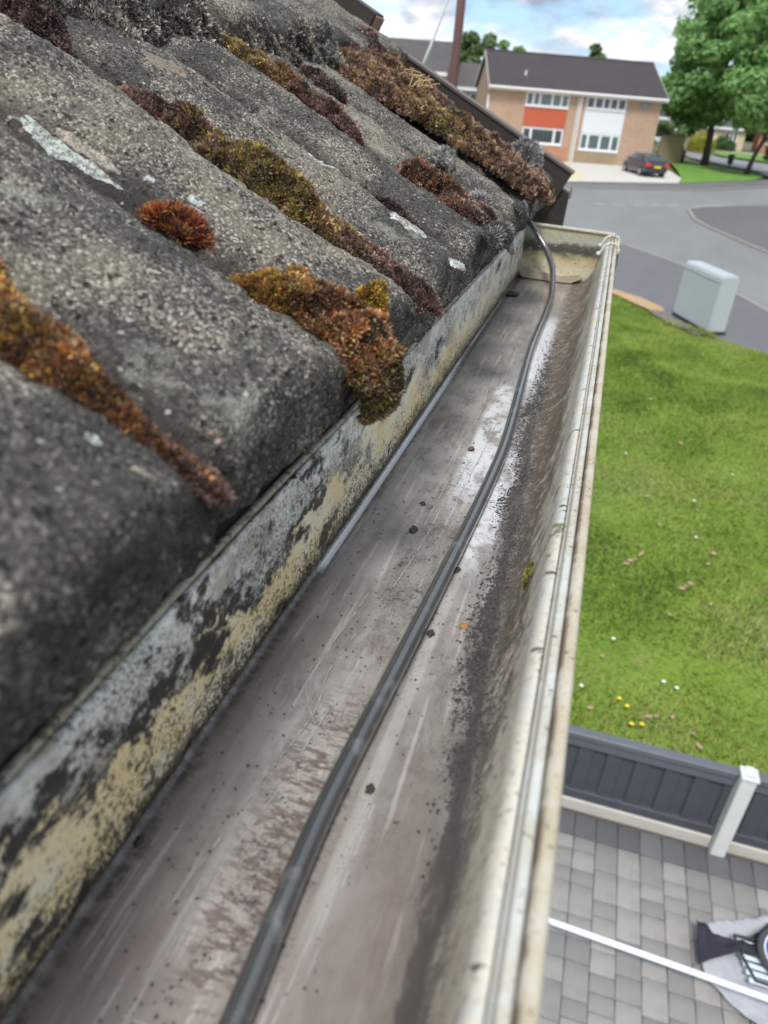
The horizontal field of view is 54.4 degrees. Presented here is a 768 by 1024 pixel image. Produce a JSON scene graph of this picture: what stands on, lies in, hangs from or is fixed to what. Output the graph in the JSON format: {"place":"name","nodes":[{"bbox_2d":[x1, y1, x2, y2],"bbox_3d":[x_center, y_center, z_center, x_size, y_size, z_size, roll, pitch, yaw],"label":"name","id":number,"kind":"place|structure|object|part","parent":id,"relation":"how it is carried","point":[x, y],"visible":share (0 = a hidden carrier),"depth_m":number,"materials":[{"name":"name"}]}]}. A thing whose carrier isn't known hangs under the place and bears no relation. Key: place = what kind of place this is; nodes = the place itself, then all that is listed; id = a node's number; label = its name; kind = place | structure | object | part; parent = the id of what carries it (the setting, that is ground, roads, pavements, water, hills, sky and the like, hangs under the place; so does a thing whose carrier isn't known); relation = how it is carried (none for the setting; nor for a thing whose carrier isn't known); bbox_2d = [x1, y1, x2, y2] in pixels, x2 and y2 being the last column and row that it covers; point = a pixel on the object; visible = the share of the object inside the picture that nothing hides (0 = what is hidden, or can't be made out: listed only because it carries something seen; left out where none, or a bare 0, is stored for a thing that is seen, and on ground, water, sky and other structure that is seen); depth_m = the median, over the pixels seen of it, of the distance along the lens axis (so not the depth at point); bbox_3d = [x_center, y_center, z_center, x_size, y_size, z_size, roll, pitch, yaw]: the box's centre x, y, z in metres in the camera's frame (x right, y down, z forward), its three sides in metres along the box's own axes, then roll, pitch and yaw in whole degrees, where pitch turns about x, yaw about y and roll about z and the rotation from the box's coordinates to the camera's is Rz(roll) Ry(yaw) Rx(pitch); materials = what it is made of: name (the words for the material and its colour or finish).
{"place":"outdoors","nodes":[
{"label":"outdoors","id":0,"kind":"place"},
{"bbox_2d":[422,0,448,64],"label":"stay cable","id":1,"kind":"object","parent":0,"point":[429,48],"visible":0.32,"depth_m":4.34,"materials":[{"name":"metal"}]},
{"bbox_2d":[449,0,465,86],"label":"telegraph pole","id":2,"kind":"object","parent":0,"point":[457,42],"depth_m":10.31,"materials":[{"name":"wood"}]},
{"bbox_2d":[362,0,732,77],"label":"sky","id":3,"kind":"structure","parent":0,"point":[635,30],"materials":[{"name":"white"}]},
{"bbox_2d":[539,807,767,1023],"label":"driveway","id":4,"kind":"structure","parent":0,"point":[654,893],"depth_m":5.14,"materials":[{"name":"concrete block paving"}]},
{"bbox_2d":[549,918,767,1001],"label":"long pole","id":5,"kind":"object","parent":4,"relation":"on","point":[664,962],"visible":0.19,"depth_m":4.71,"materials":[{"name":"metal"}]},
{"bbox_2d":[561,724,767,863],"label":"fence","id":6,"kind":"object","parent":4,"relation":"on","point":[644,786],"visible":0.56,"depth_m":5.58,"materials":[{"name":"grey paint"}]},
{"bbox_2d":[695,915,767,1023],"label":"dust sheet","id":7,"kind":"object","parent":4,"relation":"on","point":[730,967],"visible":0.61,"depth_m":4.81,"materials":[{"name":"fabric"}]},
{"bbox_2d":[695,918,767,963],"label":"open bag","id":8,"kind":"object","parent":7,"relation":"on","point":[710,944],"visible":0.89,"depth_m":4.88,"materials":[{"name":"black fabric"}]},
{"bbox_2d":[733,927,767,987],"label":"hand trolley","id":9,"kind":"object","parent":7,"relation":"on","point":[761,940],"visible":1,"depth_m":4.78,"materials":[{"name":"metal"}]},
{"bbox_2d":[563,143,767,308],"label":"road","id":10,"kind":"structure","parent":0,"point":[677,234],"depth_m":35.05,"materials":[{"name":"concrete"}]},
{"bbox_2d":[654,136,660,143],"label":"parked car","id":11,"kind":"object","parent":10,"relation":"on","point":[656,139],"visible":0.09,"depth_m":100.20,"materials":[{"name":"white paint"}]},
{"bbox_2d":[564,185,767,190],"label":"kerb","id":12,"kind":"structure","parent":10,"relation":"on","point":[659,189],"depth_m":47.07,"materials":[{"name":"concrete"}]},
{"bbox_2d":[617,241,767,311],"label":"kerb","id":13,"kind":"structure","parent":10,"relation":"on","point":[746,299],"depth_m":27.05,"materials":[{"name":"concrete"}]},
{"bbox_2d":[694,205,734,206],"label":"road marking","id":14,"kind":"object","parent":10,"relation":"on","point":[714,205],"visible":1,"depth_m":42.29,"materials":[{"name":"paint"}]},
{"bbox_2d":[686,206,767,253],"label":"kerb","id":15,"kind":"structure","parent":10,"relation":"on","point":[691,214],"depth_m":34.00,"materials":[{"name":"concrete"}]},
{"bbox_2d":[565,173,767,188],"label":"pavement","id":16,"kind":"structure","parent":0,"point":[726,184],"depth_m":49.35,"materials":[{"name":"concrete"}]},
{"bbox_2d":[567,137,767,835],"bbox_3d":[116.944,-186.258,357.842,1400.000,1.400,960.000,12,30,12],"label":"ground","id":17,"kind":"structure","parent":0,"point":[747,147],"depth_m":74.55,"materials":[{"name":"soil"}]},
{"bbox_2d":[388,37,452,80],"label":"brick house","id":18,"kind":"structure","parent":17,"relation":"on","point":[438,60],"depth_m":71.25,"materials":[{"name":"grey tile"}]},
{"bbox_2d":[457,62,480,99],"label":"brick house","id":19,"kind":"structure","parent":17,"relation":"on","point":[467,74],"depth_m":73.20,"materials":[{"name":"grey tile"}]},
{"bbox_2d":[464,92,475,99],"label":"window","id":20,"kind":"structure","parent":19,"relation":"in","point":[473,95],"depth_m":72.50,"materials":[{"name":"glass"}]},
{"bbox_2d":[459,30,497,67],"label":"garden tree","id":21,"kind":"object","parent":17,"relation":"on","point":[473,48],"visible":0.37,"depth_m":81.06,"materials":[{"name":"green plant"}]},
{"bbox_2d":[497,39,526,51],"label":"garden tree","id":22,"kind":"object","parent":17,"relation":"on","point":[503,44],"visible":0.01,"depth_m":82.94,"materials":[{"name":"green plant"}]},
{"bbox_2d":[474,48,668,165],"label":"semi detached house","id":23,"kind":"structure","parent":17,"relation":"on","point":[581,109],"depth_m":57.52,"materials":[{"name":"brick"}]},
{"bbox_2d":[522,126,563,146],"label":"window","id":24,"kind":"structure","parent":23,"relation":"in","point":[545,136],"depth_m":57.86,"materials":[{"name":"white plastic"}]},
{"bbox_2d":[524,92,569,109],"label":"window","id":25,"kind":"structure","parent":23,"relation":"in","point":[533,99],"depth_m":56.72,"materials":[{"name":"white plastic"}]},
{"bbox_2d":[577,133,619,153],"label":"window","id":26,"kind":"structure","parent":23,"relation":"in","point":[588,142],"depth_m":58.12,"materials":[{"name":"white plastic"}]},
{"bbox_2d":[585,97,627,112],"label":"window","id":27,"kind":"structure","parent":23,"relation":"in","point":[593,103],"depth_m":56.83,"materials":[{"name":"white plastic"}]},
{"bbox_2d":[563,162,587,180],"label":"driveway apron","id":28,"kind":"object","parent":17,"relation":"on","point":[576,175],"visible":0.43,"depth_m":50.71,"materials":[{"name":"concrete"}]},
{"bbox_2d":[586,42,605,57],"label":"garden tree","id":29,"kind":"object","parent":17,"relation":"on","point":[596,49],"visible":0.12,"depth_m":80.50,"materials":[{"name":"green plant"}]},
{"bbox_2d":[568,162,680,182],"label":"driveway pad","id":30,"kind":"object","parent":17,"relation":"on","point":[603,173],"visible":0.69,"depth_m":52.65,"materials":[{"name":"concrete"}]},
{"bbox_2d":[622,152,668,176],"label":"parked car","id":31,"kind":"object","parent":30,"relation":"on","point":[644,162],"visible":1,"depth_m":52.41,"materials":[{"name":"grey paint"}]},
{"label":"side window","id":32,"kind":"part","parent":31,"relation":"part of","materials":[{"name":"grey glass"}]},
{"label":"side window","id":33,"kind":"part","parent":31,"relation":"part of","materials":[{"name":"grey glass"}]},
{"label":"rear window","id":34,"kind":"part","parent":31,"relation":"part of","materials":[{"name":"grey glass"}]},
{"bbox_2d":[659,109,677,130],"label":"brick house","id":35,"kind":"structure","parent":17,"relation":"on","point":[663,118],"depth_m":114.45,"materials":[{"name":"grey tile"}]},
{"bbox_2d":[657,135,685,165],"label":"garden wall","id":36,"kind":"structure","parent":17,"relation":"on","point":[670,149],"depth_m":65.57,"materials":[{"name":"brick"}]},
{"bbox_2d":[660,0,767,165],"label":"broadleaf tree","id":37,"kind":"object","parent":17,"relation":"on","point":[706,33],"visible":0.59,"depth_m":61.11,"materials":[{"name":"green plant"}]},
{"bbox_2d":[671,161,762,182],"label":"lawn","id":38,"kind":"structure","parent":17,"relation":"on","point":[689,172],"depth_m":58.18,"materials":[{"name":"plant"}]},
{"bbox_2d":[656,146,686,161],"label":"parked car","id":39,"kind":"object","parent":38,"relation":"on","point":[684,151],"visible":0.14,"depth_m":67.85,"materials":[{"name":"black paint"}]},
{"bbox_2d":[727,154,735,167],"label":"litter bin","id":40,"kind":"object","parent":38,"relation":"on","point":[731,157],"visible":1,"depth_m":65.04,"materials":[{"name":"plastic"}]},
{"bbox_2d":[696,119,745,150],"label":"brick house","id":41,"kind":"structure","parent":17,"relation":"on","point":[738,137],"depth_m":105.95,"materials":[{"name":"beige brick"}]},
{"bbox_2d":[726,131,738,141],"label":"window","id":42,"kind":"structure","parent":41,"relation":"in","point":[733,135],"depth_m":105.85,"materials":[{"name":"white plastic"}]},
{"bbox_2d":[687,128,755,141],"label":"woodland","id":43,"kind":"object","parent":17,"relation":"on","point":[748,137],"visible":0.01,"depth_m":159.82,"materials":[{"name":"green plant"}]},
{"bbox_2d":[712,152,767,161],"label":"verge","id":44,"kind":"structure","parent":17,"relation":"on","point":[749,156],"depth_m":87.37,"materials":[{"name":"plant"}]},
{"bbox_2d":[684,129,715,152],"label":"bush","id":45,"kind":"object","parent":44,"relation":"on","point":[694,144],"visible":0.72,"depth_m":89.08,"materials":[{"name":"yellow plant"}]},
{"bbox_2d":[762,142,767,159],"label":"bush","id":46,"kind":"object","parent":44,"relation":"on","point":[765,157],"visible":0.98,"depth_m":81.36,"materials":[{"name":"green plant"}]},
{"bbox_2d":[716,0,767,174],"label":"broadleaf tree","id":47,"kind":"object","parent":17,"relation":"on","point":[748,105],"visible":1,"depth_m":55.65,"materials":[{"name":"green plant"}]},
{"bbox_2d":[751,130,767,152],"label":"brick house","id":48,"kind":"structure","parent":17,"relation":"on","point":[758,138],"depth_m":105.56,"materials":[{"name":"brick"}]},
{"bbox_3d":[-0.516,2.060,1.371,0.484,4.605,2.570,12,30,12],"label":"house front","id":49,"kind":"object","parent":17,"relation":"on","visible":0},
{"bbox_2d":[0,0,574,770],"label":"roof","id":50,"kind":"structure","parent":49,"relation":"on","point":[104,546],"depth_m":0.30,"materials":[{"name":"concrete"}]},
{"bbox_2d":[0,0,73,55],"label":"moss strip","id":51,"kind":"object","parent":50,"relation":"on","point":[43,19],"visible":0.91,"depth_m":0.43,"materials":[{"name":"brown plant"}]},
{"bbox_2d":[12,115,122,189],"bbox_3d":[-0.150,-0.170,0.356,0.060,0.031,0.009,12,30,12],"label":"lichen patch","id":52,"kind":"object","parent":50,"relation":"on","point":[56,148],"visible":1,"depth_m":0.36,"materials":[{"name":"plant"}]},
{"bbox_2d":[54,128,121,173],"bbox_3d":[-0.143,-0.174,0.361,0.035,0.019,0.007,12,30,12],"label":"lichen patch","id":53,"kind":"object","parent":50,"relation":"on","point":[75,144],"visible":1,"depth_m":0.36,"materials":[{"name":"plant"}]},
{"bbox_2d":[85,432,101,445],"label":"lichen patch","id":54,"kind":"object","parent":50,"relation":"on","point":[94,439],"visible":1,"depth_m":0.21,"materials":[{"name":"plant"}]},
{"bbox_2d":[51,0,144,42],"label":"moss ledge","id":55,"kind":"object","parent":50,"relation":"attached to","point":[112,16],"visible":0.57,"depth_m":0.51,"materials":[{"name":"grey plant"}]},
{"bbox_2d":[0,258,236,509],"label":"moss strip","id":56,"kind":"object","parent":50,"relation":"on","point":[36,345],"visible":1,"depth_m":0.23,"materials":[{"name":"brown plant"}]},
{"bbox_2d":[130,465,152,478],"bbox_3d":[-0.068,-0.011,0.211,0.006,0.004,0.004,12,30,12],"label":"lichen patch","id":57,"kind":"object","parent":50,"relation":"attached to","point":[141,471],"visible":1,"depth_m":0.21,"materials":[{"name":"plant"}]},
{"bbox_2d":[143,175,154,183],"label":"lichen patch","id":58,"kind":"object","parent":50,"relation":"on","point":[149,178],"visible":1,"depth_m":0.36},
{"bbox_2d":[140,48,188,77],"bbox_3d":[-0.150,-0.306,0.512,0.037,0.017,0.029,-21,38,-38],"label":"lichen patch","id":59,"kind":"object","parent":50,"relation":"on","point":[171,65],"visible":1,"depth_m":0.51,"materials":[{"name":"plant"}]},
{"bbox_2d":[114,0,215,46],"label":"moss ledge","id":60,"kind":"object","parent":50,"relation":"on","point":[160,26],"visible":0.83,"depth_m":0.59,"materials":[{"name":"grey plant"}]},
{"bbox_2d":[136,197,215,250],"bbox_3d":[-0.100,-0.138,0.360,0.040,0.027,0.028,12,30,12],"label":"moss tuft","id":61,"kind":"object","parent":50,"relation":"on","point":[177,221],"visible":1,"depth_m":0.35,"materials":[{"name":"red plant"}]},
{"bbox_2d":[188,195,205,208],"bbox_3d":[-0.095,-0.155,0.375,0.009,0.006,0.009,12,30,12],"label":"lichen patch","id":62,"kind":"object","parent":50,"relation":"on","point":[196,200],"visible":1,"depth_m":0.37,"materials":[{"name":"plant"}]},
{"bbox_2d":[205,3,282,56],"bbox_3d":[-0.154,-0.449,0.703,0.074,0.075,0.149,15,31,18],"label":"moss ledge","id":63,"kind":"object","parent":50,"relation":"attached to","point":[253,32],"visible":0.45,"depth_m":0.71,"materials":[{"name":"grey plant"}]},
{"bbox_2d":[118,84,443,317],"bbox_3d":[-0.062,-0.189,0.454,0.218,0.111,0.058,12,30,12],"label":"moss strip","id":64,"kind":"object","parent":50,"relation":"on","point":[261,169],"visible":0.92,"depth_m":0.44,"materials":[{"name":"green plant"}]},
{"bbox_2d":[256,11,317,67],"bbox_3d":[-0.124,-0.502,0.800,0.079,0.064,0.152,12,30,12],"label":"moss ledge","id":65,"kind":"object","parent":50,"relation":"attached to","point":[297,48],"visible":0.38,"depth_m":0.81,"materials":[{"name":"grey plant"}]},
{"bbox_2d":[220,30,364,147],"bbox_3d":[-0.092,-0.383,0.682,0.162,0.092,0.065,12,30,12],"label":"moss strip","id":66,"kind":"object","parent":50,"relation":"on","point":[284,75],"visible":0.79,"depth_m":0.67,"materials":[{"name":"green plant"}]},
{"bbox_2d":[229,264,408,425],"bbox_3d":[-0.028,-0.081,0.364,0.089,0.073,0.066,12,30,12],"label":"moss cushion","id":67,"kind":"object","parent":50,"relation":"on","point":[353,330],"visible":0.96,"depth_m":0.34,"materials":[{"name":"brown plant"}]},
{"bbox_2d":[298,63,347,104],"bbox_3d":[-0.062,-0.430,0.752,0.038,0.035,0.055,-22,39,-39],"label":"moss strip","id":68,"kind":"object","parent":50,"relation":"on","point":[318,77],"visible":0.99,"depth_m":0.74,"materials":[{"name":"brown plant"}]},
{"bbox_2d":[308,153,338,170],"bbox_3d":[-0.044,-0.255,0.547,0.026,0.012,0.009,12,30,12],"label":"lichen patch","id":69,"kind":"object","parent":50,"relation":"on","point":[318,161],"visible":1,"depth_m":0.55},
{"bbox_2d":[306,16,347,70],"bbox_3d":[-0.089,-0.553,0.892,0.092,0.074,0.140,12,30,12],"label":"moss ledge","id":70,"kind":"object","parent":50,"relation":"attached to","point":[328,54],"visible":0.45,"depth_m":0.86,"materials":[{"name":"grey plant"}]},
{"bbox_2d":[339,33,360,50],"bbox_3d":[-0.049,-0.606,1.011,0.073,0.084,0.166,12,30,12],"label":"moss ledge","id":71,"kind":"object","parent":50,"relation":"on","point":[354,44],"visible":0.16,"depth_m":0.97,"materials":[{"name":"brown plant"}]},
{"bbox_2d":[353,278,391,314],"bbox_3d":[-0.007,-0.108,0.379,0.021,0.024,0.020,12,30,12],"label":"moss cushion","id":72,"kind":"object","parent":50,"relation":"on","point":[374,294],"visible":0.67,"depth_m":0.37,"materials":[{"name":"yellow plant"}]},
{"bbox_2d":[355,24,409,68],"bbox_3d":[-0.012,-0.686,1.134,0.093,0.082,0.202,12,30,12],"label":"moss ledge","id":73,"kind":"object","parent":50,"relation":"attached to","point":[375,45],"visible":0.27,"depth_m":1.06,"materials":[{"name":"brown plant"}]},
{"bbox_2d":[374,195,426,233],"bbox_3d":[0.013,-0.226,0.587,0.056,0.039,0.023,12,30,12],"label":"moss strip","id":74,"kind":"object","parent":50,"relation":"on","point":[388,203],"visible":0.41,"depth_m":0.58,"materials":[{"name":"brown plant"}]},
{"bbox_2d":[389,212,426,237],"bbox_3d":[0.017,-0.206,0.538,0.033,0.015,0.014,12,30,12],"label":"lichen patch","id":75,"kind":"object","parent":50,"relation":"on","point":[405,223],"visible":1,"depth_m":0.54,"materials":[{"name":"plant"}]},
{"bbox_2d":[388,50,455,111],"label":"moss bank","id":76,"kind":"structure","parent":50,"relation":"on","point":[443,100],"depth_m":1.07,"materials":[{"name":"brown plant"}]},
{"bbox_2d":[428,145,456,172],"bbox_3d":[0.066,-0.389,0.825,0.040,0.033,0.040,-14,34,-30],"label":"grey moss cushion","id":77,"kind":"object","parent":50,"relation":"on","point":[443,157],"visible":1,"depth_m":0.81,"materials":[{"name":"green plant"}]},
{"bbox_2d":[336,46,554,205],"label":"moss bank","id":78,"kind":"structure","parent":50,"relation":"attached to","point":[372,73],"depth_m":0.92,"materials":[{"name":"brown plant"}]},
{"bbox_2d":[399,68,439,88],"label":"dry grass","id":79,"kind":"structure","parent":78,"relation":"on","point":[425,82],"depth_m":0.93,"materials":[{"name":"plant"}]},
{"bbox_2d":[394,156,497,226],"bbox_3d":[0.055,-0.278,0.660,0.107,0.062,0.052,12,30,12],"label":"moss strip","id":80,"kind":"object","parent":50,"relation":"on","point":[442,186],"visible":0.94,"depth_m":0.65,"materials":[{"name":"brown plant"}]},
{"bbox_2d":[448,257,465,270],"bbox_3d":[0.051,-0.173,0.521,0.013,0.008,0.022,12,30,12],"label":"lichen patch","id":81,"kind":"object","parent":50,"relation":"on","point":[454,263],"visible":1,"depth_m":0.52,"materials":[{"name":"plant"}]},
{"bbox_2d":[469,188,493,208],"bbox_3d":[0.088,-0.290,0.710,0.036,0.033,0.040,12,30,12],"label":"grey moss cushion","id":82,"kind":"object","parent":50,"relation":"on","point":[482,196],"visible":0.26,"depth_m":0.70,"materials":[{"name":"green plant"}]},
{"bbox_2d":[479,217,515,255],"bbox_3d":[0.099,-0.239,0.645,0.038,0.031,0.039,-5,31,-17],"label":"grey moss cushion","id":83,"kind":"object","parent":50,"relation":"on","point":[498,232],"visible":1,"depth_m":0.64,"materials":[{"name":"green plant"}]},
{"bbox_2d":[512,200,528,216],"bbox_3d":[0.155,-0.345,0.848,0.023,0.019,0.032,26,36,33],"label":"grey moss cushion","id":84,"kind":"object","parent":50,"relation":"on","point":[522,206],"visible":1,"depth_m":0.84,"materials":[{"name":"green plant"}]},
{"bbox_2d":[511,135,544,167],"bbox_3d":[0.221,-0.555,1.167,0.066,0.061,0.075,-12,33,-27],"label":"grey moss cushion","id":85,"kind":"object","parent":50,"relation":"on","point":[529,150],"visible":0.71,"depth_m":1.15,"materials":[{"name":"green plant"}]},
{"bbox_2d":[0,222,620,1023],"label":"gutter","id":86,"kind":"object","parent":49,"relation":"attached to","point":[106,766],"visible":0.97,"depth_m":0.30,"materials":[{"name":"plastic"}]},
{"bbox_2d":[133,834,144,845],"bbox_3d":[-0.092,0.123,0.281,0.003,0.001,0.006,12,30,12],"label":"dirt crumb","id":87,"kind":"object","parent":86,"relation":"in","point":[139,840],"visible":1,"depth_m":0.28,"materials":[{"name":"soil"}]},
{"bbox_2d":[88,306,553,1023],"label":"silt","id":88,"kind":"object","parent":86,"relation":"in","point":[282,780],"visible":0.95,"depth_m":0.29,"materials":[{"name":"soil"}]},
{"bbox_2d":[365,783,374,793],"bbox_3d":[-0.006,0.114,0.309,0.004,0.001,0.006,12,30,12],"label":"dirt crumb","id":89,"kind":"object","parent":86,"relation":"in","point":[370,787],"visible":1,"depth_m":0.31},
{"bbox_2d":[218,220,555,1023],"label":"cable","id":90,"kind":"object","parent":86,"relation":"on","point":[256,968],"visible":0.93,"depth_m":0.31,"materials":[{"name":"rubber"}]},
{"bbox_2d":[409,525,417,532],"bbox_3d":[0.020,0.012,0.495,0.006,0.002,0.010,12,30,12],"label":"dirt crumb","id":91,"kind":"object","parent":86,"relation":"in","point":[413,529],"visible":1,"depth_m":0.49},
{"bbox_2d":[426,629,434,636],"bbox_3d":[0.025,0.065,0.401,0.005,0.002,0.007,12,30,12],"label":"dirt crumb","id":92,"kind":"object","parent":86,"relation":"in","point":[430,633],"visible":1,"depth_m":0.40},
{"bbox_2d":[459,622,468,628],"bbox_3d":[0.043,0.062,0.407,0.005,0.003,0.006,12,30,12],"label":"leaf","id":93,"kind":"object","parent":86,"relation":"in","point":[464,625],"visible":1,"depth_m":0.41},
{"bbox_2d":[416,328,559,878],"bbox_3d":[0.119,-0.085,0.610,0.042,0.070,0.840,10,30,10],"label":"silt","id":94,"kind":"object","parent":86,"relation":"in","point":[475,672],"visible":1,"depth_m":0.40,"materials":[{"name":"soil"}]},
{"bbox_2d":[506,291,519,296],"bbox_3d":[0.194,-0.327,1.121,0.020,0.007,0.030,12,30,12],"label":"dirt crumb","id":95,"kind":"object","parent":86,"relation":"in","point":[512,293],"visible":1,"depth_m":1.11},
{"bbox_2d":[521,560,534,592],"bbox_3d":[0.072,0.032,0.374,0.006,0.008,0.024,12,30,12],"label":"moss speck","id":96,"kind":"object","parent":86,"relation":"on","point":[527,574],"visible":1,"depth_m":0.37,"materials":[{"name":"green plant"}]},
{"bbox_2d":[569,293,767,829],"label":"lawn","id":97,"kind":"structure","parent":0,"point":[634,730],"depth_m":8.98,"materials":[{"name":"plant"}]},
{"bbox_2d":[612,289,663,310],"bbox_3d":[7.373,-6.247,21.923,0.695,0.013,2.708,-6,31,-18],"label":"sand strip","id":98,"kind":"object","parent":97,"relation":"on","point":[644,303],"visible":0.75,"depth_m":21.76,"materials":[{"name":"sand"}]},
{"bbox_2d":[649,310,705,334],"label":"bare earth","id":99,"kind":"structure","parent":97,"relation":"on","point":[661,315],"depth_m":20.14,"materials":[{"name":"soil"}]},
{"bbox_2d":[662,318,717,338],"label":"weeds","id":100,"kind":"object","parent":97,"relation":"on","point":[692,329],"visible":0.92,"depth_m":19.15,"materials":[{"name":"green plant"}]},
{"bbox_2d":[655,118,688,139],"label":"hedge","id":101,"kind":"object","parent":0,"point":[665,127],"visible":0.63,"depth_m":84.23,"materials":[{"name":"green plant"}]},
{"bbox_2d":[589,244,767,353],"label":"pavement","id":102,"kind":"structure","parent":0,"point":[649,277],"depth_m":23.27,"materials":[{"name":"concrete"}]},
{"bbox_2d":[672,261,739,334],"bbox_3d":[8.457,-5.672,19.688,0.530,1.450,1.970,0,30,-8],"label":"utility cabinet","id":103,"kind":"object","parent":102,"relation":"on","point":[706,295],"visible":0.98,"depth_m":19.24,"materials":[{"name":"metal"}]},
{"bbox_2d":[690,205,767,250],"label":"side road","id":104,"kind":"structure","parent":0,"point":[748,224],"depth_m":37.51,"materials":[{"name":"asphalt"}]},
{"bbox_2d":[715,150,764,154],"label":"pavement","id":105,"kind":"structure","parent":0,"point":[739,152],"depth_m":95.11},
{"bbox_2d":[712,133,736,151],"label":"bush","id":106,"kind":"object","parent":105,"relation":"on","point":[723,143],"visible":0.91,"depth_m":96.25,"materials":[{"name":"green plant"}]}
]}

